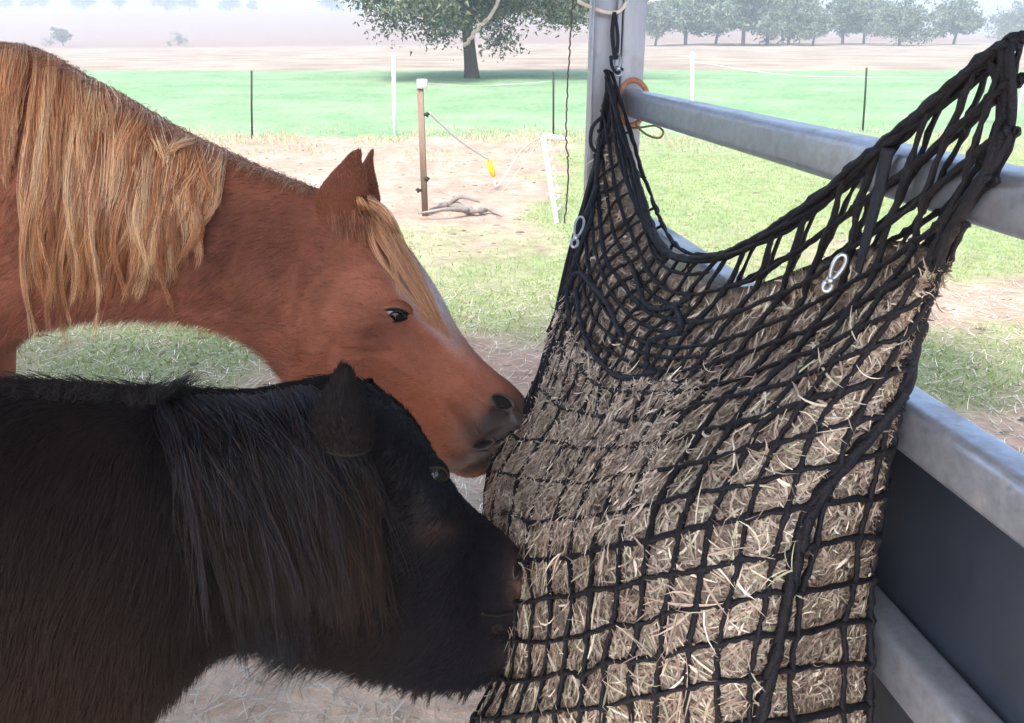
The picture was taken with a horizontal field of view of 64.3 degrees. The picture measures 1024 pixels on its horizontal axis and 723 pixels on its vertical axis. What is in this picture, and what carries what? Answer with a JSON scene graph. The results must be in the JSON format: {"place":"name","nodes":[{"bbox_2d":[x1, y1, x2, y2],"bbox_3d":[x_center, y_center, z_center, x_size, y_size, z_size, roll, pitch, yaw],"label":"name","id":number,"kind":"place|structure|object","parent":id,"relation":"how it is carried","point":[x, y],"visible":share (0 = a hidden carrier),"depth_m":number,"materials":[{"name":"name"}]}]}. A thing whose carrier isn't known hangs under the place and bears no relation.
{"place":"outdoors","nodes":[
{"label":"outdoors","id":0,"kind":"place"},
{"bbox_2d":[11,0,833,9],"label":"sky","id":1,"kind":"structure","parent":0,"point":[303,4],"materials":[{"name":"white"}]},
{"bbox_2d":[0,9,1023,722],"bbox_3d":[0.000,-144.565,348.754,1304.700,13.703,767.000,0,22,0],"label":"ground","id":2,"kind":"structure","parent":0,"point":[316,69],"depth_m":14.66,"materials":[{"name":"green plant"}]},
{"bbox_2d":[0,0,13,8],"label":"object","id":3,"kind":"object","parent":2,"relation":"on","point":[5,3],"visible":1,"depth_m":365.71,"materials":[{"name":"green plant"}]},
{"bbox_2d":[19,0,35,8],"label":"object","id":4,"kind":"object","parent":2,"relation":"on","point":[28,2],"visible":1,"depth_m":365.15,"materials":[{"name":"green plant"}]},
{"bbox_2d":[33,0,49,8],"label":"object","id":5,"kind":"object","parent":2,"relation":"on","point":[41,3],"visible":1,"depth_m":365.64,"materials":[{"name":"green plant"}]},
{"bbox_2d":[42,37,56,45],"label":"bush","id":6,"kind":"object","parent":2,"relation":"on","point":[51,42],"visible":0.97,"depth_m":160.20,"materials":[{"name":"green plant"}]},
{"bbox_2d":[50,26,73,45],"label":"distant tree","id":7,"kind":"object","parent":2,"relation":"on","point":[63,35],"visible":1,"depth_m":157.49,"materials":[{"name":"green plant"}]},
{"bbox_2d":[66,0,98,9],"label":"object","id":8,"kind":"object","parent":2,"relation":"on","point":[79,3],"visible":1,"depth_m":365.35,"materials":[{"name":"green plant"}]},
{"bbox_2d":[111,0,126,9],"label":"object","id":9,"kind":"object","parent":2,"relation":"on","point":[120,3],"visible":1,"depth_m":365.48,"materials":[{"name":"green plant"}]},
{"bbox_2d":[148,0,182,10],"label":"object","id":10,"kind":"object","parent":2,"relation":"on","point":[172,4],"visible":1,"depth_m":365.64,"materials":[{"name":"green plant"}]},
{"bbox_2d":[166,31,188,45],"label":"bush","id":11,"kind":"object","parent":2,"relation":"on","point":[178,39],"visible":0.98,"depth_m":153.49,"materials":[{"name":"green plant"}]},
{"bbox_2d":[177,0,200,10],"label":"distant tree","id":12,"kind":"object","parent":2,"relation":"on","point":[190,3],"visible":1,"depth_m":365.11,"materials":[{"name":"green plant"}]},
{"bbox_2d":[216,0,243,10],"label":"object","id":13,"kind":"object","parent":2,"relation":"on","point":[228,4],"visible":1,"depth_m":365.33,"materials":[{"name":"green plant"}]},
{"bbox_2d":[245,0,257,9],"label":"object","id":14,"kind":"object","parent":2,"relation":"on","point":[251,4],"visible":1,"depth_m":365.68,"materials":[{"name":"green plant"}]},
{"bbox_2d":[251,71,252,138],"bbox_3d":[-4.127,-4.011,12.932,0.156,1.145,0.032,0,22,0],"label":"steel picket","id":15,"kind":"object","parent":2,"relation":"on","point":[251,104],"visible":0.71,"depth_m":12.90,"materials":[{"name":"grey metal"}]},
{"bbox_2d":[0,359,525,722],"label":"pony","id":16,"kind":"object","parent":2,"relation":"on","point":[161,545],"visible":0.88,"depth_m":0.98,"materials":[{"name":"black"}]},
{"bbox_2d":[0,41,528,479],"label":"horse","id":17,"kind":"object","parent":2,"relation":"on","point":[116,206],"visible":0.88,"depth_m":1.51},
{"bbox_2d":[317,0,343,10],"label":"distant tree","id":18,"kind":"object","parent":2,"relation":"on","point":[330,3],"visible":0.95,"depth_m":364.67,"materials":[{"name":"green plant"}]},
{"bbox_2d":[391,55,396,135],"bbox_3d":[-1.945,-4.334,13.452,0.104,1.359,0.060,0,22,0],"label":"white fence post","id":19,"kind":"object","parent":2,"relation":"on","point":[394,95],"visible":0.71,"depth_m":13.41,"materials":[{"name":"white plastic"}]},
{"bbox_2d":[416,79,429,215],"bbox_3d":[-0.798,-1.891,7.288,0.158,1.199,0.090,0,22,0],"label":"electric fence stake","id":20,"kind":"object","parent":2,"relation":"on","point":[421,84],"visible":1,"depth_m":7.25,"materials":[{"name":"brown wood"}]},
{"bbox_2d":[427,81,550,85],"bbox_3d":[-0.168,-3.507,10.225,0.257,0.310,6.744,4,22,11],"label":"fence tape","id":21,"kind":"object","parent":20,"relation":"attached to","point":[484,85],"visible":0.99,"depth_m":9.75,"materials":[{"name":"white fabric"}]},
{"bbox_2d":[418,195,499,215],"bbox_3d":[-0.550,-1.447,7.557,0.767,0.167,0.477,-8,23,-20],"label":"fallen branch","id":22,"kind":"object","parent":2,"relation":"on","point":[452,204],"visible":1,"depth_m":7.55,"materials":[{"name":"wood"}]},
{"bbox_2d":[317,0,648,78],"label":"gum tree","id":23,"kind":"object","parent":2,"relation":"on","point":[460,14],"visible":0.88,"depth_m":29.86,"materials":[{"name":"green plant"}]},
{"bbox_2d":[16,278,1023,722],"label":"straw litter","id":24,"kind":"object","parent":2,"relation":"on","point":[326,716],"visible":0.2,"depth_m":2.08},
{"bbox_2d":[501,140,539,192],"bbox_3d":[0.066,-1.963,8.244,0.055,0.586,0.558,-20,29,-40],"label":"fence rope","id":25,"kind":"object","parent":2,"relation":"on","point":[520,167],"visible":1,"depth_m":8.19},
{"bbox_2d":[18,149,1023,434],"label":"weeds","id":26,"kind":"object","parent":2,"relation":"on","point":[552,279],"visible":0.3,"depth_m":5.57,"materials":[{"name":"green plant"}]},
{"bbox_2d":[552,72,553,133],"bbox_3d":[0.686,-4.214,13.501,0.051,1.098,0.032,0,22,0],"label":"steel picket","id":27,"kind":"object","parent":2,"relation":"on","point":[553,102],"visible":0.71,"depth_m":13.46,"materials":[{"name":"grey"}]},
{"bbox_2d":[541,133,566,223],"bbox_3d":[0.387,-1.664,7.386,0.248,0.734,0.646,0,22,0],"label":"tread in pole","id":28,"kind":"object","parent":2,"relation":"on","point":[544,136],"visible":0.98,"depth_m":7.39,"materials":[{"name":"white plastic"}]},
{"bbox_2d":[493,136,540,186],"bbox_3d":[0.129,-2.013,8.212,0.210,0.656,1.236,-9,24,-22],"label":"fence rope","id":29,"kind":"object","parent":28,"relation":"attached to","point":[514,161],"visible":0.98,"depth_m":8.62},
{"bbox_2d":[486,159,495,177],"bbox_3d":[-0.227,-2.075,8.756,0.104,0.194,0.084,0,22,0],"label":"gate handle","id":30,"kind":"object","parent":29,"relation":"hanging from","point":[490,167],"visible":0.99,"depth_m":8.72,"materials":[{"name":"yellow plastic"}]},
{"bbox_2d":[429,112,489,159],"bbox_3d":[-0.466,-2.169,7.941,0.068,0.621,1.514,7,23,17],"label":"fence rope","id":31,"kind":"object","parent":30,"relation":"attached to","point":[453,135],"visible":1,"depth_m":7.69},
{"bbox_2d":[583,0,646,196],"bbox_3d":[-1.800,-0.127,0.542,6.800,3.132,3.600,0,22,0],"label":"metal post","id":32,"kind":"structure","parent":2,"relation":"on","point":[631,17],"depth_m":1.81,"materials":[{"name":"metal"}]},
{"bbox_2d":[462,0,499,46],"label":"roof cord","id":33,"kind":"object","parent":32,"relation":"hanging from","point":[478,29],"visible":1,"depth_m":2.03,"materials":[{"name":"fabric"}]},
{"bbox_2d":[564,0,573,223],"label":"hanging wire","id":34,"kind":"object","parent":32,"relation":"hanging from","point":[567,110],"visible":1,"depth_m":2.11,"materials":[{"name":"brown metal"}]},
{"bbox_2d":[577,0,626,14],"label":"post rope","id":35,"kind":"object","parent":32,"relation":"attached to","point":[608,12],"visible":1,"depth_m":1.76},
{"bbox_2d":[469,12,1023,722],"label":"hay net","id":36,"kind":"object","parent":32,"relation":"hanging from","point":[943,234],"visible":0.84,"depth_m":0.90,"materials":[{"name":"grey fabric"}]},
{"bbox_2d":[473,125,953,722],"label":"hay","id":37,"kind":"object","parent":36,"relation":"in","point":[819,689],"visible":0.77,"depth_m":0.95},
{"bbox_2d":[646,0,686,45],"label":"distant tree","id":38,"kind":"object","parent":2,"relation":"on","point":[660,18],"visible":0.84,"depth_m":107.45,"materials":[{"name":"green plant"}]},
{"bbox_2d":[657,0,723,44],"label":"distant tree","id":39,"kind":"object","parent":2,"relation":"on","point":[694,17],"visible":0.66,"depth_m":112.12,"materials":[{"name":"green plant"}]},
{"bbox_2d":[691,52,693,100],"bbox_3d":[3.281,-4.900,14.843,0.164,1.378,0.060,0,22,0],"label":"white fence post","id":40,"kind":"object","parent":2,"relation":"on","point":[692,76],"visible":0.57,"depth_m":14.72,"materials":[{"name":"white plastic"}]},
{"bbox_2d":[693,61,990,77],"bbox_3d":[6.131,-5.116,14.337,5.770,0.301,1.091,-1,22,-3],"label":"fence tape","id":41,"kind":"object","parent":40,"relation":"attached to","point":[840,76],"visible":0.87,"depth_m":14.22,"materials":[{"name":"white plastic"}]},
{"bbox_2d":[704,0,734,43],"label":"distant tree","id":42,"kind":"object","parent":2,"relation":"on","point":[717,31],"visible":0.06,"depth_m":119.36,"materials":[{"name":"green plant"}]},
{"bbox_2d":[706,0,794,45],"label":"distant tree","id":43,"kind":"object","parent":2,"relation":"on","point":[734,13],"visible":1,"depth_m":106.96,"materials":[{"name":"green plant"}]},
{"bbox_2d":[711,0,822,44],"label":"distant tree","id":44,"kind":"object","parent":2,"relation":"on","point":[792,6],"visible":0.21,"depth_m":111.93,"materials":[{"name":"green plant"}]},
{"bbox_2d":[781,1,810,40],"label":"distant tree","id":45,"kind":"object","parent":2,"relation":"on","point":[797,18],"visible":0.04,"depth_m":119.22,"materials":[{"name":"green plant"}]},
{"bbox_2d":[790,0,838,45],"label":"distant tree","id":46,"kind":"object","parent":2,"relation":"on","point":[817,23],"visible":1,"depth_m":107.89,"materials":[{"name":"green plant"}]},
{"bbox_2d":[620,89,1023,722],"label":"stall railing","id":47,"kind":"object","parent":2,"relation":"on","point":[948,627],"visible":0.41,"depth_m":0.87,"materials":[{"name":"metal"}]},
{"bbox_2d":[618,77,663,138],"bbox_3d":[0.274,-0.547,1.758,0.079,0.122,0.102,-6,23,-15],"label":"rail tie","id":48,"kind":"object","parent":47,"relation":"attached to","point":[642,85],"visible":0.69,"depth_m":1.77,"materials":[{"name":"orange fabric"}]},
{"bbox_2d":[820,0,878,44],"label":"distant tree","id":49,"kind":"object","parent":2,"relation":"on","point":[850,13],"visible":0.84,"depth_m":113.09,"materials":[{"name":"green plant"}]},
{"bbox_2d":[862,68,867,130],"bbox_3d":[6.098,-4.478,14.102,0.142,1.143,0.036,0,22,0],"label":"steel picket","id":50,"kind":"object","parent":2,"relation":"on","point":[865,89],"visible":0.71,"depth_m":14.07,"materials":[{"name":"grey metal"}]},
{"bbox_2d":[848,0,899,43],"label":"distant tree","id":51,"kind":"object","parent":2,"relation":"on","point":[862,22],"visible":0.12,"depth_m":118.52,"materials":[{"name":"green plant"}]},
{"bbox_2d":[860,0,944,45],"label":"distant tree","id":52,"kind":"object","parent":2,"relation":"on","point":[907,20],"visible":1,"depth_m":107.77,"materials":[{"name":"green plant"}]},
{"bbox_2d":[923,0,992,44],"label":"distant tree","id":53,"kind":"object","parent":2,"relation":"on","point":[961,19],"visible":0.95,"depth_m":113.14,"materials":[{"name":"green plant"}]},
{"bbox_2d":[982,0,1023,40],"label":"distant tree","id":54,"kind":"object","parent":2,"relation":"on","point":[1008,22],"visible":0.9,"depth_m":147.13,"materials":[{"name":"green plant"}]},
{"bbox_2d":[1016,85,1023,123],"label":"white fence post","id":55,"kind":"object","parent":2,"relation":"on","point":[1020,96],"visible":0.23,"depth_m":15.24,"materials":[{"name":"white plastic"}]},
{"bbox_2d":[0,0,1023,32],"bbox_3d":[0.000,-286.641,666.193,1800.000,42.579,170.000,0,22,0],"label":"hills","id":56,"kind":"structure","parent":0,"point":[146,5],"depth_m":685.17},
{"bbox_2d":[17,117,1023,410],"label":"grass","id":57,"kind":"structure","parent":0,"point":[471,137],"depth_m":6.47,"materials":[{"name":"green plant"}]}
]}

